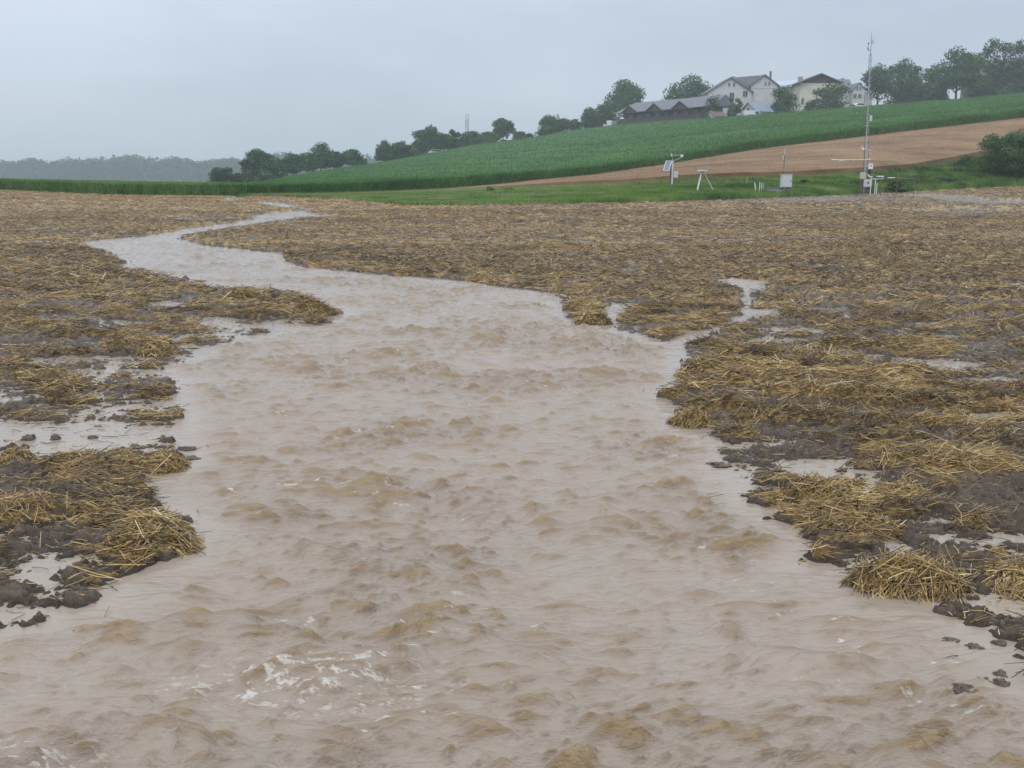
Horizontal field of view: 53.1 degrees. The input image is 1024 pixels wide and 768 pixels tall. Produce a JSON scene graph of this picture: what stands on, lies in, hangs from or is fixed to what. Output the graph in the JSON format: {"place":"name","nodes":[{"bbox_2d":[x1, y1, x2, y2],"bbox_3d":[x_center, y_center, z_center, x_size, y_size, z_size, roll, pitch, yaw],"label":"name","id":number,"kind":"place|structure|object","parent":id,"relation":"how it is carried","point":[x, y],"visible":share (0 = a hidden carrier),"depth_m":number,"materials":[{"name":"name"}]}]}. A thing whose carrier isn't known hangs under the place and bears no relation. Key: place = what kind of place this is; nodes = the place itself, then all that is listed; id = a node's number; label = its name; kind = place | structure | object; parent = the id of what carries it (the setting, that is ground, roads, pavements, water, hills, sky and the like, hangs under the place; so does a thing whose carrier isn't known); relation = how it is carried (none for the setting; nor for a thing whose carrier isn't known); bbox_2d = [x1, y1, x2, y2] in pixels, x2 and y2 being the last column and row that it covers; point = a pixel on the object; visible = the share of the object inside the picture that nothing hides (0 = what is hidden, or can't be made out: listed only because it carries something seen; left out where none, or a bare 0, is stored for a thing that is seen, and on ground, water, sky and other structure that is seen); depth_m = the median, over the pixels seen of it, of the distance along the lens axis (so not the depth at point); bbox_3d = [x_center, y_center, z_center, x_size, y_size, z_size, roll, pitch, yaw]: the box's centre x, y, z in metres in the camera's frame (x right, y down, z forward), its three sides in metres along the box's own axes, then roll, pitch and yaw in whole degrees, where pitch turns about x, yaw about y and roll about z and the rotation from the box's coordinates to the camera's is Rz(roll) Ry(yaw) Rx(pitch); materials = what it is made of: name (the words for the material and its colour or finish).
{"place":"outdoors","nodes":[
{"label":"outdoors","id":0,"kind":"place"},
{"bbox_2d":[0,194,1023,767],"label":"water","id":1,"kind":"structure","parent":0,"point":[462,524],"depth_m":4.29,"materials":[{"name":"liquid"}]},
{"bbox_2d":[175,446,196,450],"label":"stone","id":2,"kind":"object","parent":1,"relation":"in","point":[185,448],"visible":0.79,"depth_m":6.43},
{"bbox_2d":[941,637,959,642],"bbox_3d":[1.624,0.956,3.805,0.088,0.026,0.060,0,12,0],"label":"mud clod","id":3,"kind":"object","parent":1,"relation":"in","point":[952,639],"visible":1,"depth_m":3.80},
{"bbox_2d":[952,683,978,693],"bbox_3d":[1.511,1.032,3.417,0.110,0.062,0.082,0,12,0],"label":"mud clod","id":4,"kind":"object","parent":1,"relation":"in","point":[958,688],"visible":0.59,"depth_m":3.41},
{"bbox_2d":[965,642,984,649],"bbox_3d":[1.696,0.967,3.755,0.070,0.034,0.057,-4,12,-21],"label":"mud clod","id":5,"kind":"object","parent":1,"relation":"in","point":[970,645],"visible":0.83,"depth_m":3.74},
{"bbox_2d":[993,678,1009,686],"bbox_3d":[1.665,1.023,3.483,0.060,0.041,0.049,0,12,0],"label":"mud clod","id":6,"kind":"object","parent":1,"relation":"in","point":[1003,682],"visible":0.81,"depth_m":3.47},
{"bbox_2d":[0,168,1023,674],"bbox_3d":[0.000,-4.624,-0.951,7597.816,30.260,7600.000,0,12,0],"label":"ground","id":7,"kind":"structure","parent":0,"point":[12,594],"depth_m":8.78,"materials":[{"name":"soil"}]},
{"bbox_2d":[0,444,38,465],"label":"straw heap","id":8,"kind":"object","parent":7,"relation":"on","point":[21,453],"visible":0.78,"depth_m":6.14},
{"bbox_2d":[20,434,35,440],"bbox_3d":[-3.160,0.366,6.692,0.113,0.080,0.094,0,12,0],"label":"mud clod","id":9,"kind":"object","parent":7,"relation":"on","point":[32,437],"visible":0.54,"depth_m":6.66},
{"bbox_2d":[50,434,60,440],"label":"mud clod","id":10,"kind":"object","parent":7,"relation":"on","point":[55,437],"visible":0.64,"depth_m":6.67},
{"bbox_2d":[32,374,95,393],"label":"straw heap","id":11,"kind":"object","parent":7,"relation":"on","point":[62,383],"visible":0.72,"depth_m":8.15,"materials":[{"name":"plant"}]},
{"bbox_2d":[43,448,114,480],"bbox_3d":[-2.544,0.498,5.928,0.615,0.247,0.464,0,12,0],"label":"straw heap","id":12,"kind":"object","parent":7,"relation":"on","point":[79,458],"visible":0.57,"depth_m":5.87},
{"bbox_2d":[0,178,246,196],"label":"corn field","id":13,"kind":"structure","parent":7,"relation":"on","point":[147,187],"depth_m":77.81,"materials":[{"name":"green plant"}]},
{"bbox_2d":[107,448,144,466],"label":"straw heap","id":14,"kind":"object","parent":7,"relation":"on","point":[128,453],"visible":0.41,"depth_m":6.07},
{"bbox_2d":[96,505,205,558],"bbox_3d":[-1.674,0.715,4.751,0.657,0.306,0.517,0,12,0],"label":"straw heap","id":15,"kind":"object","parent":7,"relation":"on","point":[141,528],"visible":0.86,"depth_m":4.69,"materials":[{"name":"plant"}]},
{"bbox_2d":[136,337,181,357],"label":"straw heap","id":16,"kind":"object","parent":7,"relation":"on","point":[153,349],"visible":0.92,"depth_m":9.71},
{"bbox_2d":[133,447,191,475],"bbox_3d":[-2.080,0.484,6.019,0.462,0.216,0.410,-8,14,-33],"label":"straw heap","id":17,"kind":"object","parent":7,"relation":"on","point":[173,462],"visible":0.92,"depth_m":5.97,"materials":[{"name":"plant"}]},
{"bbox_2d":[0,151,383,181],"bbox_3d":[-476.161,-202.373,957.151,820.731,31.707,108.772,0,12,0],"label":"forest","id":18,"kind":"object","parent":7,"relation":"on","point":[127,167],"visible":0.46,"depth_m":923.09,"materials":[{"name":"green plant"}]},
{"bbox_2d":[184,455,200,460],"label":"stone","id":19,"kind":"object","parent":7,"relation":"on","point":[192,457],"visible":0.56,"depth_m":6.22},
{"bbox_2d":[230,173,245,182],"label":"tree","id":20,"kind":"object","parent":7,"relation":"on","point":[239,178],"visible":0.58,"depth_m":187.76,"materials":[{"name":"green plant"}]},
{"bbox_2d":[225,283,267,300],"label":"straw heap","id":21,"kind":"object","parent":7,"relation":"on","point":[247,292],"visible":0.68,"depth_m":13.91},
{"bbox_2d":[241,169,256,181],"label":"tree","id":22,"kind":"object","parent":7,"relation":"on","point":[249,175],"visible":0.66,"depth_m":195.18,"materials":[{"name":"green plant"}]},
{"bbox_2d":[299,152,318,172],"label":"tree","id":23,"kind":"object","parent":7,"relation":"on","point":[309,168],"visible":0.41,"depth_m":239.28,"materials":[{"name":"green plant"}]},
{"bbox_2d":[290,297,339,315],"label":"straw heap","id":24,"kind":"object","parent":7,"relation":"on","point":[308,305],"visible":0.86,"depth_m":12.47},
{"bbox_2d":[331,150,348,167],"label":"tree","id":25,"kind":"object","parent":7,"relation":"on","point":[340,162],"visible":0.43,"depth_m":233.78,"materials":[{"name":"green plant"}]},
{"bbox_2d":[342,148,363,165],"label":"tree","id":26,"kind":"object","parent":7,"relation":"on","point":[355,156],"visible":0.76,"depth_m":237.00,"materials":[{"name":"green plant"}]},
{"bbox_2d":[373,140,397,160],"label":"tree","id":27,"kind":"object","parent":7,"relation":"on","point":[386,151],"visible":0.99,"depth_m":237.75,"materials":[{"name":"green plant"}]},
{"bbox_2d":[392,141,412,157],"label":"tree","id":28,"kind":"object","parent":7,"relation":"on","point":[403,149],"visible":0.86,"depth_m":244.73,"materials":[{"name":"green plant"}]},
{"bbox_2d":[405,144,420,156],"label":"tree","id":29,"kind":"object","parent":7,"relation":"on","point":[415,149],"visible":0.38,"depth_m":248.95,"materials":[{"name":"green plant"}]},
{"bbox_2d":[411,138,427,154],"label":"tree","id":30,"kind":"object","parent":7,"relation":"on","point":[418,144],"visible":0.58,"depth_m":256.15,"materials":[{"name":"green plant"}]},
{"bbox_2d":[411,124,447,150],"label":"tree","id":31,"kind":"object","parent":7,"relation":"on","point":[431,137],"visible":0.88,"depth_m":264.93,"materials":[{"name":"green plant"}]},
{"bbox_2d":[440,129,461,148],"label":"tree","id":32,"kind":"object","parent":7,"relation":"on","point":[451,141],"visible":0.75,"depth_m":271.53,"materials":[{"name":"green plant"}]},
{"bbox_2d":[456,136,468,147],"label":"tree","id":33,"kind":"object","parent":7,"relation":"on","point":[463,140],"visible":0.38,"depth_m":277.26,"materials":[{"name":"green plant"}]},
{"bbox_2d":[459,131,484,145],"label":"tree","id":34,"kind":"object","parent":7,"relation":"on","point":[473,137],"visible":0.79,"depth_m":278.66,"materials":[{"name":"green plant"}]},
{"bbox_2d":[480,131,498,142],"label":"tree","id":35,"kind":"object","parent":7,"relation":"on","point":[489,137],"visible":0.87,"depth_m":282.82,"materials":[{"name":"green plant"}]},
{"bbox_2d":[492,118,516,138],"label":"tree","id":36,"kind":"object","parent":7,"relation":"on","point":[503,128],"visible":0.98,"depth_m":286.88,"materials":[{"name":"green plant"}]},
{"bbox_2d":[0,185,1023,677],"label":"straw","id":37,"kind":"object","parent":7,"relation":"on","point":[130,491],"visible":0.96,"depth_m":14.04,"materials":[{"name":"plant"}]},
{"bbox_2d":[512,131,527,139],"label":"tree","id":38,"kind":"object","parent":7,"relation":"on","point":[518,135],"visible":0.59,"depth_m":286.67,"materials":[{"name":"green plant"}]},
{"bbox_2d":[534,114,571,135],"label":"tree","id":39,"kind":"object","parent":7,"relation":"on","point":[551,124],"visible":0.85,"depth_m":290.80,"materials":[{"name":"green plant"}]},
{"bbox_2d":[569,119,582,129],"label":"tree","id":40,"kind":"object","parent":7,"relation":"on","point":[576,124],"visible":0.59,"depth_m":292.21,"materials":[{"name":"green plant"}]},
{"bbox_2d":[579,107,604,127],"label":"tree","id":41,"kind":"object","parent":7,"relation":"on","point":[590,118],"visible":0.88,"depth_m":292.20,"materials":[{"name":"green plant"}]},
{"bbox_2d":[573,306,613,325],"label":"straw heap","id":42,"kind":"object","parent":7,"relation":"on","point":[592,317],"visible":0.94,"depth_m":11.77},
{"bbox_2d":[596,99,619,124],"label":"tree","id":43,"kind":"object","parent":7,"relation":"on","point":[606,109],"visible":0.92,"depth_m":294.69,"materials":[{"name":"green plant"}]},
{"bbox_2d":[602,79,646,118],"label":"tree","id":44,"kind":"object","parent":7,"relation":"on","point":[625,95],"visible":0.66,"depth_m":306.93,"materials":[{"name":"green plant"}]},
{"bbox_2d":[240,153,1023,205],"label":"grass","id":45,"kind":"structure","parent":7,"relation":"on","point":[828,184],"depth_m":74.52,"materials":[{"name":"plant"}]},
{"bbox_2d":[831,32,873,193],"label":"measuring mast","id":46,"kind":"object","parent":45,"relation":"on","point":[866,183],"visible":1,"depth_m":74.11,"materials":[{"name":"metal"}]},
{"bbox_2d":[968,128,1023,177],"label":"bush","id":47,"kind":"object","parent":45,"relation":"on","point":[1007,150],"visible":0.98,"depth_m":93.61,"materials":[{"name":"green plant"}]},
{"bbox_2d":[246,93,1023,193],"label":"corn field","id":48,"kind":"structure","parent":7,"relation":"on","point":[595,150],"depth_m":144.98,"materials":[{"name":"green plant"}]},
{"bbox_2d":[663,153,682,184],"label":"weather station","id":49,"kind":"object","parent":7,"relation":"on","point":[667,166],"visible":1,"depth_m":76.19,"materials":[{"name":"metal"}]},
{"bbox_2d":[614,95,735,124],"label":"long shed","id":50,"kind":"structure","parent":7,"relation":"on","point":[671,109],"depth_m":272.89,"materials":[{"name":"grey tile"}]},
{"bbox_2d":[661,73,712,99],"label":"tree","id":51,"kind":"object","parent":7,"relation":"on","point":[696,89],"visible":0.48,"depth_m":303.33,"materials":[{"name":"green plant"}]},
{"bbox_2d":[666,404,715,429],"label":"straw heap","id":52,"kind":"object","parent":7,"relation":"on","point":[691,418],"visible":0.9,"depth_m":7.03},
{"bbox_2d":[672,350,718,377],"bbox_3d":[1.615,-0.115,8.725,0.583,0.349,0.554,4,12,19],"label":"straw heap","id":53,"kind":"object","parent":7,"relation":"on","point":[691,364],"visible":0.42,"depth_m":8.66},
{"bbox_2d":[697,170,712,188],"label":"survey tripod","id":54,"kind":"object","parent":7,"relation":"on","point":[702,171],"visible":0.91,"depth_m":67.55,"materials":[{"name":"white paint"}]},
{"bbox_2d":[699,94,719,118],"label":"tree","id":55,"kind":"object","parent":7,"relation":"on","point":[712,101],"visible":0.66,"depth_m":252.84,"materials":[{"name":"green plant"}]},
{"bbox_2d":[704,111,725,118],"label":"garden hut","id":56,"kind":"object","parent":7,"relation":"on","point":[717,114],"visible":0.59,"depth_m":251.66,"materials":[{"name":"grey tile"}]},
{"bbox_2d":[706,461,732,467],"bbox_3d":[1.235,0.485,6.089,0.159,0.050,0.128,0,12,0],"label":"mud clod","id":57,"kind":"object","parent":7,"relation":"on","point":[716,464],"visible":0.73,"depth_m":6.06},
{"bbox_2d":[420,118,1023,190],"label":"wheat field","id":58,"kind":"structure","parent":7,"relation":"on","point":[909,148],"depth_m":107.92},
{"bbox_2d":[726,97,742,115],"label":"tree","id":59,"kind":"object","parent":7,"relation":"on","point":[734,110],"visible":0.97,"depth_m":252.63,"materials":[{"name":"green plant"}]},
{"bbox_2d":[700,71,779,116],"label":"farmhouse","id":60,"kind":"object","parent":7,"relation":"on","point":[755,89],"visible":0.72,"depth_m":266.45,"materials":[{"name":"paint"}]},
{"bbox_2d":[741,110,759,114],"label":"parked van","id":61,"kind":"object","parent":7,"relation":"on","point":[745,112],"visible":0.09,"depth_m":250.37,"materials":[{"name":"white paint"}]},
{"bbox_2d":[741,102,774,113],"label":"outbuilding","id":62,"kind":"structure","parent":7,"relation":"on","point":[761,108],"depth_m":253.87,"materials":[{"name":"grey"}]},
{"bbox_2d":[746,357,785,370],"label":"straw heap","id":63,"kind":"object","parent":7,"relation":"on","point":[773,363],"visible":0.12,"depth_m":8.44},
{"bbox_2d":[764,188,784,192],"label":"inspection shaft","id":64,"kind":"object","parent":7,"relation":"on","point":[776,189],"visible":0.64,"depth_m":69.82,"materials":[{"name":"grey concrete"}]},
{"bbox_2d":[770,99,779,112],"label":"tree","id":65,"kind":"object","parent":7,"relation":"on","point":[775,107],"visible":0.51,"depth_m":258.91,"materials":[{"name":"green plant"}]},
{"bbox_2d":[770,86,800,112],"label":"tree","id":66,"kind":"object","parent":7,"relation":"on","point":[786,99],"visible":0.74,"depth_m":259.83,"materials":[{"name":"green plant"}]},
{"bbox_2d":[780,154,792,192],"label":"control cabinet","id":67,"kind":"object","parent":7,"relation":"on","point":[786,180],"visible":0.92,"depth_m":69.50,"materials":[{"name":"metal"}]},
{"bbox_2d":[775,80,797,108],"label":"barn wing","id":68,"kind":"structure","parent":7,"relation":"on","point":[786,83],"depth_m":280.55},
{"bbox_2d":[802,99,815,110],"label":"tree","id":69,"kind":"object","parent":7,"relation":"on","point":[810,104],"visible":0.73,"depth_m":259.65,"materials":[{"name":"green plant"}]},
{"bbox_2d":[759,470,864,505],"bbox_3d":[1.617,0.592,5.403,0.642,0.296,0.542,0,12,0],"label":"straw heap","id":70,"kind":"object","parent":7,"relation":"on","point":[813,484],"visible":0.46,"depth_m":5.36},
{"bbox_2d":[788,73,841,111],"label":"cream house","id":71,"kind":"structure","parent":7,"relation":"on","point":[802,88],"depth_m":271.83,"materials":[{"name":"paint"}]},
{"bbox_2d":[811,82,850,109],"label":"tree","id":72,"kind":"object","parent":7,"relation":"on","point":[834,92],"visible":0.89,"depth_m":258.81,"materials":[{"name":"green plant"}]},
{"bbox_2d":[789,499,909,542],"bbox_3d":[1.663,0.699,4.968,0.769,0.292,0.522,0,12,0],"label":"straw heap","id":73,"kind":"object","parent":7,"relation":"on","point":[850,518],"visible":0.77,"depth_m":4.92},
{"bbox_2d":[837,78,871,105],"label":"white house","id":74,"kind":"structure","parent":7,"relation":"on","point":[856,94],"depth_m":276.53,"materials":[{"name":"paint"}]},
{"bbox_2d":[868,175,883,193],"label":"instrument frame","id":75,"kind":"object","parent":7,"relation":"on","point":[875,183],"visible":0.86,"depth_m":73.59,"materials":[{"name":"white paint"}]},
{"bbox_2d":[860,63,895,104],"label":"tree","id":76,"kind":"object","parent":7,"relation":"on","point":[882,81],"visible":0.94,"depth_m":274.58,"materials":[{"name":"green plant"}]},
{"bbox_2d":[878,96,902,104],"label":"hedge","id":77,"kind":"object","parent":7,"relation":"on","point":[890,101],"visible":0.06,"depth_m":291.36,"materials":[{"name":"green plant"}]},
{"bbox_2d":[880,177,915,193],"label":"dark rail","id":78,"kind":"object","parent":7,"relation":"on","point":[897,182],"visible":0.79,"depth_m":74.11,"materials":[{"name":"white metal"}]},
{"bbox_2d":[884,180,912,192],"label":"bush","id":79,"kind":"object","parent":7,"relation":"on","point":[899,185],"visible":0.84,"depth_m":77.24,"materials":[{"name":"green plant"}]},
{"bbox_2d":[867,476,936,497],"bbox_3d":[2.097,0.592,5.486,0.503,0.226,0.476,0,12,0],"label":"straw heap","id":80,"kind":"object","parent":7,"relation":"on","point":[889,484],"visible":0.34,"depth_m":5.49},
{"bbox_2d":[885,58,924,103],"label":"tree","id":81,"kind":"object","parent":7,"relation":"on","point":[900,92],"visible":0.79,"depth_m":279.96,"materials":[{"name":"green plant"}]},
{"bbox_2d":[832,543,979,604],"bbox_3d":[1.666,0.821,4.295,0.769,0.299,0.538,0,12,0],"label":"straw heap","id":82,"kind":"object","parent":7,"relation":"on","point":[919,576],"visible":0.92,"depth_m":4.24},
{"bbox_2d":[906,78,926,101],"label":"tree","id":83,"kind":"object","parent":7,"relation":"on","point":[916,88],"visible":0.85,"depth_m":268.88,"materials":[{"name":"green plant"}]},
{"bbox_2d":[923,85,936,101],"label":"tree","id":84,"kind":"object","parent":7,"relation":"on","point":[929,95],"visible":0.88,"depth_m":265.69,"materials":[{"name":"green plant"}]},
{"bbox_2d":[921,67,943,89],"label":"tree","id":85,"kind":"object","parent":7,"relation":"on","point":[930,77],"visible":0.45,"depth_m":279.92,"materials":[{"name":"green plant"}]},
{"bbox_2d":[934,85,949,99],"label":"tree","id":86,"kind":"object","parent":7,"relation":"on","point":[941,94],"visible":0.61,"depth_m":272.78,"materials":[{"name":"green plant"}]},
{"bbox_2d":[924,176,968,187],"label":"bush","id":87,"kind":"object","parent":7,"relation":"on","point":[951,180],"visible":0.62,"depth_m":85.60,"materials":[{"name":"green plant"}]},
{"bbox_2d":[930,46,992,98],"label":"tree","id":88,"kind":"object","parent":7,"relation":"on","point":[964,71],"visible":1,"depth_m":265.06,"materials":[{"name":"green plant"}]},
{"bbox_2d":[953,155,972,166],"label":"bush","id":89,"kind":"object","parent":7,"relation":"on","point":[966,158],"visible":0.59,"depth_m":103.22,"materials":[{"name":"green plant"}]},
{"bbox_2d":[962,73,990,97],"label":"tree","id":90,"kind":"object","parent":7,"relation":"on","point":[973,92],"visible":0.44,"depth_m":278.81,"materials":[{"name":"green plant"}]},
{"bbox_2d":[978,81,996,96],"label":"tree","id":91,"kind":"object","parent":7,"relation":"on","point":[988,89],"visible":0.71,"depth_m":268.88,"materials":[{"name":"green plant"}]},
{"bbox_2d":[984,615,997,622],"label":"mud clod","id":92,"kind":"object","parent":7,"relation":"on","point":[991,619],"visible":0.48,"depth_m":3.97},
{"bbox_2d":[960,57,1023,97],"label":"hill barn","id":93,"kind":"structure","parent":7,"relation":"on","point":[961,92],"depth_m":320.89,"materials":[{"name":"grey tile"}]},
{"bbox_2d":[967,37,1023,94],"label":"tree","id":94,"kind":"object","parent":7,"relation":"on","point":[998,75],"visible":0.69,"depth_m":277.14,"materials":[{"name":"green plant"}]},
{"bbox_2d":[990,639,1006,646],"bbox_3d":[1.798,0.962,3.780,0.059,0.045,0.054,0,12,0],"label":"mud clod","id":95,"kind":"object","parent":7,"relation":"on","point":[1001,642],"visible":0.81,"depth_m":3.77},
{"bbox_2d":[975,561,1023,600],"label":"straw heap","id":96,"kind":"object","parent":7,"relation":"on","point":[1005,581],"visible":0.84,"depth_m":4.26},
{"bbox_2d":[992,669,1007,676],"bbox_3d":[1.688,1.009,3.543,0.058,0.044,0.048,0,12,0],"label":"mud clod","id":97,"kind":"object","parent":7,"relation":"on","point":[1001,672],"visible":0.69,"depth_m":3.53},
{"bbox_2d":[996,618,1023,629],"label":"mud clod","id":98,"kind":"object","parent":7,"relation":"on","point":[1006,624],"visible":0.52,"depth_m":3.85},
{"bbox_2d":[1006,59,1023,92],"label":"tree","id":99,"kind":"object","parent":7,"relation":"on","point":[1020,71],"visible":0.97,"depth_m":274.19,"materials":[{"name":"green plant"}]},
{"bbox_2d":[0,0,1023,162],"label":"sky","id":100,"kind":"structure","parent":0,"point":[196,80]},
{"bbox_3d":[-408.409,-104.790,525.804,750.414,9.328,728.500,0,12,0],"label":"meadow","id":101,"kind":"object","parent":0,"visible":0},
{"bbox_2d":[207,167,235,182],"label":"tree","id":102,"kind":"object","parent":101,"relation":"on","point":[218,174],"visible":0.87,"depth_m":185.31,"materials":[{"name":"green plant"}]},
{"bbox_2d":[238,148,275,175],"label":"tree","id":103,"kind":"object","parent":101,"relation":"on","point":[259,158],"visible":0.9,"depth_m":199.54,"materials":[{"name":"green plant"}]},
{"bbox_2d":[252,172,277,181],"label":"tree","id":104,"kind":"object","parent":101,"relation":"on","point":[263,176],"visible":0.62,"depth_m":190.98,"materials":[{"name":"green plant"}]},
{"bbox_2d":[267,157,288,178],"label":"tree","id":105,"kind":"object","parent":101,"relation":"on","point":[281,170],"visible":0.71,"depth_m":209.77,"materials":[{"name":"green plant"}]},
{"bbox_2d":[281,153,306,174],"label":"tree","id":106,"kind":"object","parent":101,"relation":"on","point":[293,163],"visible":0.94,"depth_m":221.71,"materials":[{"name":"green plant"}]},
{"bbox_2d":[306,142,339,170],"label":"tree","id":107,"kind":"object","parent":101,"relation":"on","point":[321,156],"visible":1,"depth_m":229.11,"materials":[{"name":"green plant"}]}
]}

